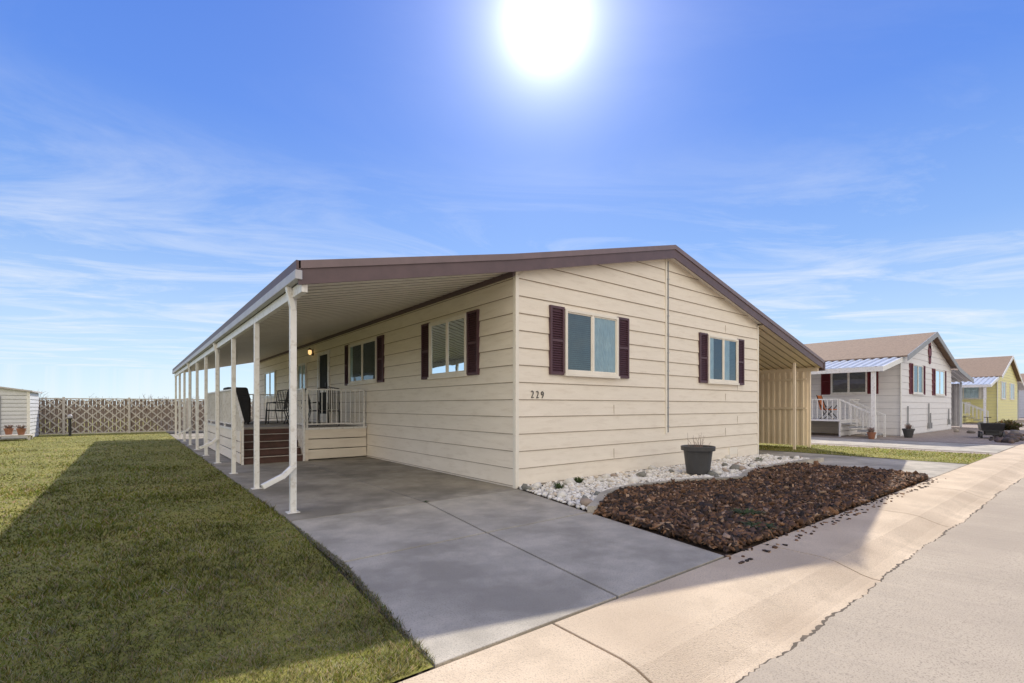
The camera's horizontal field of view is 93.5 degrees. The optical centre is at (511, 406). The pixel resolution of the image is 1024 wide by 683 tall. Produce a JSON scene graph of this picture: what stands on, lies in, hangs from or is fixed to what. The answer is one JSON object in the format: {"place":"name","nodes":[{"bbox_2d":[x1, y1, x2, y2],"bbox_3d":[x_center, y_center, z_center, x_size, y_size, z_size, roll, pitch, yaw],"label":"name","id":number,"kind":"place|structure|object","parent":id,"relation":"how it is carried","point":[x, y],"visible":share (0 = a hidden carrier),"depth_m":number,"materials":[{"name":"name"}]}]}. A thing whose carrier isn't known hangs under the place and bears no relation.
{"place":"outdoors","nodes":[
{"label":"outdoors","id":0,"kind":"place"},
{"bbox_2d":[0,418,434,682],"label":"lawn","id":1,"kind":"structure","parent":0,"point":[298,654],"depth_m":3.57,"materials":[{"name":"plant"}]},
{"bbox_2d":[0,434,33,439],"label":"plant bench","id":2,"kind":"object","parent":1,"relation":"on","point":[30,436],"visible":0.95,"depth_m":19.01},
{"bbox_2d":[3,425,13,434],"bbox_3d":[-19.946,0.933,19.091,0.496,0.394,0.480,0,0,-38],"label":"terracotta pot","id":3,"kind":"object","parent":2,"relation":"on","point":[8,430],"visible":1,"depth_m":19.03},
{"bbox_2d":[16,425,26,434],"bbox_3d":[-19.415,0.933,19.030,0.521,0.394,0.448,0,0,4],"label":"terracotta pot","id":4,"kind":"object","parent":2,"relation":"on","point":[20,430],"visible":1,"depth_m":18.97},
{"bbox_2d":[0,386,41,439],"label":"garden shed","id":5,"kind":"structure","parent":1,"relation":"on","point":[19,407],"depth_m":19.70,"materials":[{"name":"metal"}]},
{"bbox_2d":[67,414,72,435],"bbox_3d":[-19.898,0.860,21.695,0.180,0.980,0.180,0,0,-38],"label":"garden bollard light","id":6,"kind":"object","parent":1,"relation":"on","point":[70,417],"visible":0.96,"depth_m":21.67,"materials":[{"name":"black metal"}]},
{"bbox_2d":[39,397,252,434],"bbox_3d":[-23.139,0.460,21.133,27.259,1.780,0.100,0,0,-38],"label":"lattice fence","id":7,"kind":"object","parent":1,"relation":"on","point":[78,413],"visible":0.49,"depth_m":23.82,"materials":[{"name":"wood"}]},
{"bbox_2d":[266,390,288,422],"bbox_3d":[-7.566,0.006,15.719,0.666,1.076,0.568,0,0,32],"label":"patio chair","id":8,"kind":"object","parent":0,"point":[279,403],"visible":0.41,"depth_m":15.49,"materials":[{"name":"black metal"}]},
{"bbox_2d":[170,433,782,521],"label":"carport slab","id":9,"kind":"structure","parent":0,"point":[334,486],"depth_m":8.30,"materials":[{"name":"concrete"}]},
{"bbox_2d":[203,388,366,464],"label":"porch deck","id":10,"kind":"structure","parent":9,"relation":"on","point":[274,436],"depth_m":12.30,"materials":[{"name":"beige"}]},
{"bbox_2d":[223,387,250,424],"bbox_3d":[-8.319,-0.010,14.535,0.601,1.100,1.240,0,0,-38],"label":"barbecue grill","id":11,"kind":"object","parent":10,"relation":"on","point":[244,398],"visible":0.44,"depth_m":14.18,"materials":[{"name":"black metal"}]},
{"bbox_2d":[265,389,288,424],"bbox_3d":[-7.029,0.006,14.517,0.666,1.076,0.568,0,0,-18],"label":"patio chair","id":12,"kind":"object","parent":10,"relation":"on","point":[285,402],"visible":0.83,"depth_m":14.33,"materials":[{"name":"black metal"}]},
{"bbox_2d":[305,388,328,424],"bbox_3d":[-5.835,0.006,14.414,0.666,1.076,0.568,0,0,-18],"label":"patio chair","id":13,"kind":"object","parent":10,"relation":"on","point":[309,405],"visible":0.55,"depth_m":14.24,"materials":[{"name":"black metal"}]},
{"bbox_2d":[317,387,339,425],"bbox_3d":[-5.093,0.006,13.403,0.568,1.076,0.666,0,0,-18],"label":"patio chair","id":14,"kind":"object","parent":10,"relation":"on","point":[319,410],"visible":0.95,"depth_m":13.19,"materials":[{"name":"black metal"}]},
{"bbox_2d":[0,0,1023,406],"label":"sky","id":15,"kind":"structure","parent":0,"point":[849,169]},
{"bbox_2d":[45,407,1020,682],"bbox_3d":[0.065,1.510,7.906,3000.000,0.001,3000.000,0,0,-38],"label":"ground","id":16,"kind":"structure","parent":0,"point":[251,415],"depth_m":86.77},
{"bbox_2d":[329,271,757,487],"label":"walls","id":17,"kind":"structure","parent":0,"point":[518,273],"depth_m":9.41,"materials":[{"name":"beige"}]},
{"bbox_2d":[264,370,275,398],"bbox_3d":[-10.893,-0.953,21.679,0.095,1.195,2.040,0,0,-38],"label":"window frame","id":18,"kind":"object","parent":17,"relation":"attached to","point":[271,396],"visible":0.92,"depth_m":21.46,"materials":[{"name":"white paint"}]},
{"bbox_2d":[265,372,273,395],"bbox_3d":[-10.890,-0.975,21.681,0.001,1.050,1.900,0,0,-38],"label":"window pane","id":19,"kind":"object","parent":18,"relation":"attached to","point":[271,383],"visible":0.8,"depth_m":21.60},
{"bbox_2d":[297,363,306,392],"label":"side window back frame","id":20,"kind":"object","parent":17,"relation":"attached to","point":[302,364],"visible":0.55,"depth_m":17.56,"materials":[{"name":"white paint"}]},
{"bbox_2d":[299,365,304,388],"bbox_3d":[-7.654,-1.050,17.611,0.014,0.900,0.900,0,0,-38],"label":"window glass","id":21,"kind":"object","parent":20,"relation":"attached to","point":[300,376],"visible":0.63,"depth_m":17.66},
{"bbox_2d":[317,350,329,421],"bbox_3d":[-6.133,-0.630,15.690,0.060,2.280,1.200,0,0,-38],"label":"door frame","id":22,"kind":"object","parent":17,"relation":"attached to","point":[323,416],"visible":0.66,"depth_m":15.58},
{"bbox_2d":[320,354,326,413],"bbox_3d":[-6.118,-0.710,15.702,0.024,1.920,0.840,0,0,-38],"label":"screen door","id":23,"kind":"structure","parent":22,"relation":"in","point":[323,369],"depth_m":15.72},
{"bbox_2d":[344,344,349,385],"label":"side window shutter","id":24,"kind":"object","parent":17,"relation":"attached to","point":[345,365],"visible":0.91,"depth_m":14.05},
{"bbox_2d":[347,337,377,385],"bbox_3d":[-4.049,-1.167,13.029,0.095,1.165,2.020,0,0,-38],"label":"side window frame","id":25,"kind":"object","parent":17,"relation":"attached to","point":[362,381],"visible":1,"depth_m":13.01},
{"bbox_2d":[353,341,373,380],"bbox_3d":[-4.029,-1.190,13.044,0.001,1.020,1.880,0,0,-38],"label":"side window interior","id":26,"kind":"object","parent":25,"relation":"attached to","point":[369,360],"visible":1,"depth_m":12.91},
{"bbox_2d":[377,335,384,382],"bbox_3d":[-3.301,-1.185,12.116,0.055,1.170,0.360,0,0,-38],"label":"side window shutter","id":27,"kind":"object","parent":17,"relation":"attached to","point":[380,358],"visible":1,"depth_m":12.11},
{"bbox_2d":[427,313,466,379],"bbox_3d":[-1.285,-1.143,9.535,0.095,1.175,1.450,0,0,-38],"label":"side window frame","id":28,"kind":"object","parent":17,"relation":"attached to","point":[453,374],"visible":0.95,"depth_m":9.51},
{"bbox_2d":[421,323,428,379],"bbox_3d":[-1.825,-1.160,10.249,0.055,1.180,0.360,0,0,-38],"label":"side window shutter","id":29,"kind":"object","parent":28,"relation":"attached to","point":[424,351],"visible":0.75,"depth_m":10.29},
{"bbox_2d":[432,318,463,373],"bbox_3d":[-1.282,-1.165,9.537,0.001,1.030,1.310,0,0,-38],"label":"side window glass","id":30,"kind":"object","parent":28,"relation":"attached to","point":[455,345],"visible":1,"depth_m":9.47,"materials":[{"name":"glass"}]},
{"bbox_2d":[466,309,479,375],"bbox_3d":[-0.714,-1.160,8.846,0.055,1.180,0.360,0,0,-38],"label":"side window shutter","id":31,"kind":"object","parent":28,"relation":"attached to","point":[472,342],"visible":1,"depth_m":8.85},
{"bbox_2d":[260,261,757,485],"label":"lap edges","id":32,"kind":"object","parent":17,"relation":"attached to","point":[547,366],"visible":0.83,"depth_m":9.93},
{"bbox_2d":[260,259,757,485],"bbox_3d":[-3.007,-1.000,18.597,8.490,4.621,20.620,0,0,-38],"label":"lap siding","id":33,"kind":"object","parent":17,"relation":"in","point":[565,404],"visible":0.66,"depth_m":9.87,"materials":[{"name":"wood"}]},
{"bbox_2d":[549,305,564,374],"bbox_3d":[0.784,-1.150,8.440,0.340,1.200,0.055,0,0,-38],"label":"front window shutter","id":34,"kind":"object","parent":17,"relation":"attached to","point":[556,340],"visible":1,"depth_m":8.43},
{"bbox_2d":[563,308,619,378],"bbox_3d":[1.504,-1.133,8.984,1.485,1.195,0.095,0,0,-38],"label":"front window frame","id":35,"kind":"object","parent":17,"relation":"attached to","point":[592,373],"visible":1,"depth_m":8.96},
{"bbox_2d":[568,313,589,369],"bbox_3d":[1.488,-1.155,9.004,1.345,1.050,0.001,0,0,-38],"label":"front window interior","id":36,"kind":"object","parent":35,"relation":"attached to","point":[582,343],"visible":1,"depth_m":8.80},
{"bbox_2d":[568,313,590,370],"bbox_3d":[1.220,-1.168,8.780,0.628,1.036,0.013,0,0,-38],"label":"front window venetian","id":37,"kind":"object","parent":35,"relation":"attached to","point":[582,364],"visible":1,"depth_m":8.78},
{"bbox_2d":[595,318,614,372],"bbox_3d":[1.776,-1.155,9.219,0.618,1.050,0.014,0,0,-38],"label":"front window curtain","id":38,"kind":"object","parent":35,"relation":"hanging from","point":[604,345],"visible":1,"depth_m":9.22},
{"bbox_2d":[618,317,628,378],"bbox_3d":[2.199,-1.150,9.560,0.340,1.200,0.055,0,0,-38],"label":"front window shutter","id":39,"kind":"object","parent":35,"relation":"attached to","point":[623,348],"visible":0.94,"depth_m":9.57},
{"bbox_2d":[513,259,758,488],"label":"corner boards","id":40,"kind":"object","parent":17,"relation":"attached to","point":[515,381],"visible":0.9,"depth_m":7.90,"materials":[{"name":"wood"}]},
{"bbox_2d":[667,261,668,431],"bbox_3d":[3.401,-1.290,10.498,0.050,3.720,0.034,0,0,-38],"label":"trim strip","id":41,"kind":"object","parent":40,"relation":"attached to","point":[668,346],"visible":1,"depth_m":10.48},
{"bbox_2d":[698,332,707,382],"bbox_3d":[4.520,-1.140,11.396,0.340,1.180,0.055,0,0,-38],"label":"front window right shutter","id":42,"kind":"object","parent":17,"relation":"attached to","point":[703,358],"visible":1,"depth_m":11.39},
{"bbox_2d":[670,258,762,324],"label":"soffit","id":43,"kind":"structure","parent":17,"relation":"attached to","point":[711,287],"depth_m":11.63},
{"bbox_2d":[706,334,739,384],"bbox_3d":[5.235,-1.123,11.936,1.470,1.175,0.095,0,0,-38],"label":"front window right frame","id":44,"kind":"object","parent":17,"relation":"attached to","point":[723,381],"visible":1,"depth_m":11.91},
{"bbox_2d":[710,338,713,378],"bbox_3d":[4.798,-1.145,11.610,0.240,1.030,0.014,0,0,-38],"label":"front window right curtain","id":45,"kind":"object","parent":44,"relation":"attached to","point":[711,358],"visible":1,"depth_m":11.63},
{"bbox_2d":[714,339,735,379],"bbox_3d":[5.219,-1.145,11.955,1.330,1.030,0.001,0,0,-38],"label":"window pane","id":46,"kind":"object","parent":44,"relation":"attached to","point":[717,358],"visible":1,"depth_m":11.84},
{"bbox_2d":[725,340,728,379],"bbox_3d":[5.370,-1.145,12.063,0.270,1.030,0.014,0,0,-38],"label":"front window right curtain","id":47,"kind":"object","parent":44,"relation":"attached to","point":[726,360],"visible":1,"depth_m":12.07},
{"bbox_2d":[729,341,735,380],"bbox_3d":[5.611,-1.150,12.254,0.325,1.000,0.013,0,0,-38],"label":"window blind","id":48,"kind":"object","parent":44,"relation":"attached to","point":[732,354],"visible":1,"depth_m":12.25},
{"bbox_2d":[738,339,743,384],"bbox_3d":[5.924,-1.140,12.507,0.340,1.180,0.055,0,0,-38],"label":"front window right shutter","id":49,"kind":"object","parent":17,"relation":"attached to","point":[741,361],"visible":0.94,"depth_m":12.53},
{"bbox_2d":[157,418,986,682],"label":"slab bedding","id":50,"kind":"object","parent":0,"point":[347,578],"depth_m":4.34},
{"bbox_2d":[172,260,507,513],"bbox_3d":[-7.838,-0.515,14.870,3.712,3.730,21.170,0,0,-38],"label":"carport awning","id":51,"kind":"object","parent":50,"relation":"on","point":[283,311],"visible":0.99,"depth_m":8.74,"materials":[{"name":"metal"}]},
{"bbox_2d":[260,272,514,361],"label":"wall top trim","id":52,"kind":"structure","parent":51,"relation":"attached to","point":[470,288],"depth_m":10.42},
{"bbox_2d":[519,461,931,556],"bbox_3d":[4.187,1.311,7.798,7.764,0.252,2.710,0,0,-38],"label":"bark mulch","id":53,"kind":"object","parent":50,"relation":"on","point":[788,497],"visible":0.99,"depth_m":6.49,"materials":[{"name":"wood"}]},
{"bbox_2d":[518,454,802,509],"bbox_3d":[3.822,1.328,9.682,8.772,0.101,1.925,0,0,-38],"label":"white landscape rock","id":54,"kind":"object","parent":53,"relation":"on","point":[588,487],"visible":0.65,"depth_m":8.70,"materials":[{"name":"stone"}]},
{"bbox_2d":[681,433,715,474],"bbox_3d":[3.627,0.917,9.398,0.640,0.805,0.640,0,0,-38],"label":"planter pot","id":55,"kind":"object","parent":54,"relation":"on","point":[698,458],"visible":0.95,"depth_m":9.19,"materials":[{"name":"plastic"}]},
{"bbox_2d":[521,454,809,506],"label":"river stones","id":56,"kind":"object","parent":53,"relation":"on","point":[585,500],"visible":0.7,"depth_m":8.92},
{"bbox_2d":[587,457,823,513],"bbox_3d":[4.213,1.320,9.091,8.792,0.110,0.806,0,0,-38],"label":"bed edging","id":57,"kind":"object","parent":53,"relation":"on","point":[592,506],"visible":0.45,"depth_m":8.31,"materials":[{"name":"concrete"}]},
{"bbox_2d":[729,508,766,515],"bbox_3d":[2.846,1.292,5.834,0.458,0.056,0.468,0,0,-25],"label":"weed plant","id":58,"kind":"object","parent":53,"relation":"on","point":[747,510],"visible":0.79,"depth_m":5.86,"materials":[{"name":"green plant"}]},
{"bbox_2d":[738,519,783,529],"bbox_3d":[2.668,1.292,5.217,0.463,0.055,0.450,0,0,4],"label":"weed plant","id":59,"kind":"object","parent":53,"relation":"on","point":[771,525],"visible":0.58,"depth_m":5.21,"materials":[{"name":"green plant"}]},
{"bbox_2d":[290,452,967,669],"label":"driveway","id":60,"kind":"structure","parent":0,"point":[454,579],"depth_m":4.24,"materials":[{"name":"concrete"}]},
{"bbox_2d":[399,443,1023,682],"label":"sidewalk","id":61,"kind":"structure","parent":0,"point":[728,620],"depth_m":3.31,"materials":[{"name":"concrete"}]},
{"bbox_2d":[725,477,945,563],"bbox_3d":[4.939,1.344,6.594,7.779,0.027,0.228,0,0,-38],"label":"stray bark","id":62,"kind":"object","parent":61,"relation":"on","point":[776,547],"visible":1,"depth_m":5.56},
{"bbox_2d":[735,479,1020,682],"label":"gutter dirt","id":63,"kind":"structure","parent":61,"relation":"on","point":[804,637],"depth_m":3.31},
{"bbox_2d":[759,443,990,463],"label":"lawn","id":64,"kind":"structure","parent":0,"point":[882,454],"depth_m":13.78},
{"bbox_2d":[758,324,824,449],"bbox_3d":[1.976,-0.515,22.558,4.200,3.730,21.050,0,0,-38],"label":"side awning","id":65,"kind":"object","parent":64,"relation":"on","point":[786,369],"visible":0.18,"depth_m":16.03,"materials":[{"name":"metal"}]},
{"bbox_2d":[739,478,1023,682],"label":"road","id":66,"kind":"structure","parent":0,"point":[948,607],"depth_m":3.17,"materials":[{"name":"concrete"}]},
{"bbox_2d":[909,363,912,393],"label":"window shutter","id":67,"kind":"object","parent":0,"point":[910,378],"depth_m":22.58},
{"bbox_2d":[811,437,1012,454],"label":"neighbor gravel drive","id":68,"kind":"structure","parent":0,"point":[912,449],"depth_m":15.51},
{"bbox_2d":[866,427,875,438],"bbox_3d":[14.715,1.111,19.820,0.454,0.477,0.462,0,0,25],"label":"flower pot","id":69,"kind":"object","parent":68,"relation":"on","point":[871,433],"visible":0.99,"depth_m":19.71,"materials":[{"name":"ceramic"}]},
{"bbox_2d":[811,437,1014,452],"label":"neighbor driveway","id":70,"kind":"structure","parent":0,"point":[979,448],"depth_m":16.95,"materials":[{"name":"concrete"}]},
{"bbox_2d":[811,418,1023,444],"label":"gravel yard","id":71,"kind":"structure","parent":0,"point":[952,436],"depth_m":21.50,"materials":[{"name":"gravel"}]},
{"bbox_2d":[811,418,860,435],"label":"porch deck","id":72,"kind":"structure","parent":71,"relation":"on","point":[843,428],"depth_m":21.79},
{"bbox_2d":[816,395,836,418],"bbox_3d":[14.748,0.042,22.547,0.590,1.134,0.726,0,0,-38],"label":"folding chair","id":73,"kind":"object","parent":72,"relation":"on","point":[820,402],"visible":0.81,"depth_m":22.58,"materials":[{"name":"orange fabric"}]},
{"bbox_2d":[811,399,885,437],"bbox_3d":[11.975,0.510,26.392,2.680,1.680,13.785,0,0,-38],"label":"porch railing","id":74,"kind":"object","parent":72,"relation":"on","point":[855,405],"visible":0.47,"depth_m":21.28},
{"bbox_2d":[811,357,903,438],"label":"porch posts","id":75,"kind":"object","parent":71,"relation":"on","point":[872,370],"visible":0.42,"depth_m":20.20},
{"bbox_2d":[825,357,900,368],"bbox_3d":[11.358,-1.932,26.978,3.080,0.665,16.100,0,0,-38],"label":"porch awning","id":76,"kind":"object","parent":75,"relation":"on","point":[870,362],"visible":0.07,"depth_m":21.53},
{"bbox_2d":[841,423,882,434],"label":"porch steps","id":77,"kind":"structure","parent":71,"relation":"on","point":[860,427],"depth_m":21.03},
{"bbox_2d":[811,368,950,435],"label":"walls","id":78,"kind":"structure","parent":71,"relation":"on","point":[886,435],"depth_m":23.75,"materials":[{"name":"white"}]},
{"bbox_2d":[830,372,867,394],"bbox_3d":[16.236,-1.202,23.250,0.095,1.295,1.540,0,0,-38],"label":"window frame","id":79,"kind":"object","parent":78,"relation":"attached to","point":[848,392],"visible":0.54,"depth_m":23.23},
{"bbox_2d":[833,372,864,391],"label":"window blinds","id":80,"kind":"object","parent":79,"relation":"in","point":[856,383],"depth_m":23.20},
{"bbox_2d":[833,372,864,391],"bbox_3d":[16.255,-1.225,23.266,0.001,1.150,1.400,0,0,-38],"label":"window interior","id":81,"kind":"object","parent":79,"relation":"in","point":[850,382],"depth_m":23.17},
{"bbox_2d":[804,332,956,368],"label":"roof","id":82,"kind":"structure","parent":78,"relation":"attached to","point":[887,346],"depth_m":24.67,"materials":[{"name":"brown"}]},
{"bbox_2d":[907,332,973,382],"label":"fascia","id":83,"kind":"structure","parent":82,"relation":"attached to","point":[914,352],"depth_m":24.90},
{"bbox_2d":[811,341,950,434],"bbox_3d":[14.764,-1.169,27.433,8.856,4.961,19.930,0,0,-70],"label":"lap siding","id":84,"kind":"object","parent":78,"relation":"in","point":[888,407],"visible":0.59,"depth_m":23.48,"materials":[{"name":"wood"}]},
{"bbox_2d":[821,374,830,394],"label":"window shutter","id":85,"kind":"object","parent":84,"relation":"attached to","point":[825,384],"depth_m":24.01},
{"bbox_2d":[867,371,878,393],"bbox_3d":[16.853,-1.220,22.502,0.055,1.300,0.420,0,0,-38],"label":"window shutter","id":86,"kind":"object","parent":84,"relation":"attached to","point":[869,383],"depth_m":22.58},
{"bbox_2d":[811,345,950,433],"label":"lap edges","id":87,"kind":"object","parent":84,"relation":"attached to","point":[891,395],"visible":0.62,"depth_m":24.01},
{"bbox_2d":[932,369,934,394],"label":"window shutter","id":88,"kind":"object","parent":84,"relation":"attached to","point":[933,381],"depth_m":25.36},
{"bbox_2d":[913,364,923,394],"bbox_3d":[19.700,-1.278,23.380,1.840,1.445,0.095,0,0,-38],"label":"window frame","id":89,"kind":"object","parent":78,"relation":"attached to","point":[918,392],"visible":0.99,"depth_m":23.36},
{"bbox_2d":[914,366,921,391],"bbox_3d":[19.684,-1.300,23.400,1.700,1.300,0.001,0,0,-38],"label":"window interior","id":90,"kind":"object","parent":89,"relation":"in","point":[915,378],"depth_m":23.19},
{"bbox_2d":[906,403,950,428],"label":"utility meters","id":91,"kind":"object","parent":78,"relation":"attached to","point":[930,425],"visible":0.93,"depth_m":24.63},
{"bbox_2d":[934,369,944,395],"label":"window frame","id":92,"kind":"object","parent":78,"relation":"attached to","point":[935,383],"visible":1,"depth_m":26.03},
{"bbox_2d":[936,371,943,393],"bbox_3d":[23.266,-1.275,26.206,2.000,1.250,0.001,0,0,-38],"label":"window glass","id":93,"kind":"object","parent":92,"relation":"in","point":[939,382],"visible":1,"depth_m":26.16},
{"bbox_2d":[902,424,914,437],"bbox_3d":[17.009,1.065,20.638,0.489,0.569,0.478,0,0,37],"label":"flower pot","id":94,"kind":"object","parent":71,"relation":"on","point":[908,431],"visible":1,"depth_m":20.57,"materials":[{"name":"plastic"}]},
{"bbox_2d":[951,370,970,426],"bbox_3d":[22.261,-0.387,36.115,4.580,3.475,17.300,0,0,-38],"label":"side awning","id":95,"kind":"object","parent":71,"relation":"on","point":[957,376],"visible":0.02,"depth_m":30.64,"materials":[{"name":"metal"}]},
{"bbox_2d":[951,384,959,425],"bbox_3d":[23.974,-0.075,37.214,0.030,2.750,15.700,0,0,-38],"label":"side screen","id":96,"kind":"object","parent":95,"relation":"attached to","point":[955,404],"visible":0.02,"depth_m":31.20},
{"bbox_2d":[962,413,970,422],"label":"porch deck","id":97,"kind":"structure","parent":71,"relation":"on","point":[966,418],"depth_m":38.49,"materials":[{"name":"yellow"}]},
{"bbox_2d":[962,402,988,422],"bbox_3d":[33.302,0.510,42.628,3.580,1.680,12.785,0,0,-38],"label":"porch railing","id":98,"kind":"object","parent":71,"relation":"on","point":[967,406],"visible":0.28,"depth_m":37.60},
{"bbox_2d":[962,377,999,422],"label":"porch posts","id":99,"kind":"object","parent":71,"relation":"on","point":[984,386],"visible":0.37,"depth_m":36.37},
{"bbox_2d":[951,376,997,384],"bbox_3d":[32.685,-2.013,43.214,3.980,0.825,15.100,0,0,-38],"label":"porch awning","id":100,"kind":"object","parent":99,"relation":"on","point":[982,380],"visible":0.06,"depth_m":37.87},
{"bbox_2d":[953,423,1023,432],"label":"yard boulders","id":101,"kind":"object","parent":71,"relation":"on","point":[971,431],"visible":0.45,"depth_m":24.02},
{"bbox_2d":[977,417,1005,437],"bbox_3d":[20.465,0.918,20.632,0.740,0.864,1.926,0,0,40],"label":"garden wagon","id":102,"kind":"object","parent":71,"relation":"on","point":[994,429],"visible":0.94,"depth_m":20.03,"materials":[{"name":"black metal"}]},
{"bbox_2d":[988,431,1023,442],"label":"lava rocks","id":103,"kind":"object","parent":71,"relation":"on","point":[1010,437],"visible":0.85,"depth_m":18.87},
{"bbox_2d":[992,419,1022,426],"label":"shrub","id":104,"kind":"object","parent":71,"relation":"on","point":[1011,422],"visible":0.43,"depth_m":31.27,"materials":[{"name":"green plant"}]},
{"bbox_2d":[1003,422,1019,429],"bbox_3d":[28.018,1.212,27.494,1.334,0.658,1.353,0,0,24],"label":"shrub","id":105,"kind":"object","parent":71,"relation":"on","point":[1008,426],"visible":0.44,"depth_m":27.02,"materials":[{"name":"green plant"}]},
{"bbox_2d":[1017,382,1023,419],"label":"side awning","id":106,"kind":"object","parent":71,"relation":"on","point":[1020,386],"visible":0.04,"depth_m":48.28,"materials":[{"name":"metal"}]},
{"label":"walls","id":107,"kind":"object","parent":71,"relation":"on","visible":0},
{"bbox_2d":[962,387,979,398],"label":"window frame","id":108,"kind":"object","parent":107,"relation":"attached to","point":[969,398],"visible":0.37,"depth_m":39.98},
{"bbox_2d":[964,384,978,397],"bbox_3d":[37.618,-1.275,40.167,0.014,1.250,1.900,0,0,-38],"label":"window","id":109,"kind":"structure","parent":108,"relation":"attached to","point":[971,392],"depth_m":39.78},
{"bbox_2d":[951,356,1020,381],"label":"roof","id":110,"kind":"structure","parent":107,"relation":"attached to","point":[986,367],"depth_m":41.58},
{"bbox_2d":[1002,356,1023,385],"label":"fascia","id":111,"kind":"structure","parent":110,"relation":"attached to","point":[1011,360],"depth_m":42.03,"materials":[{"name":"white paint"}]},
{"bbox_2d":[962,364,1016,421],"bbox_3d":[37.401,-1.469,43.965,9.614,5.561,20.028,0,0,-75],"label":"lap siding","id":112,"kind":"object","parent":107,"relation":"in","point":[1006,406],"visible":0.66,"depth_m":39.70,"materials":[{"name":"wood"}]},
{"bbox_2d":[922,365,925,394],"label":"window shutter","id":113,"kind":"object","parent":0,"point":[924,380],"depth_m":24.21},
{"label":"walls","id":114,"kind":"object","parent":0,"visible":0},
{"bbox_2d":[1019,390,1023,416],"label":"lap siding","id":115,"kind":"object","parent":114,"relation":"in","point":[1021,401],"depth_m":55.84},
{"bbox_3d":[-3.008,-2.900,18.615,8.950,1.120,20.950,0,0,-38],"label":"roof","id":116,"kind":"object","parent":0,"visible":0},
{"bbox_2d":[298,249,823,368],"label":"front fascia","id":117,"kind":"structure","parent":116,"relation":"attached to","point":[344,274],"depth_m":7.56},
{"bbox_2d":[299,245,824,362],"bbox_3d":[3.811,-2.422,10.601,16.060,2.095,0.019,0,0,-38],"label":"fascia drip edge","id":118,"kind":"object","parent":117,"relation":"attached to","point":[323,263],"visible":1,"depth_m":7.56,"materials":[{"name":"metal"}]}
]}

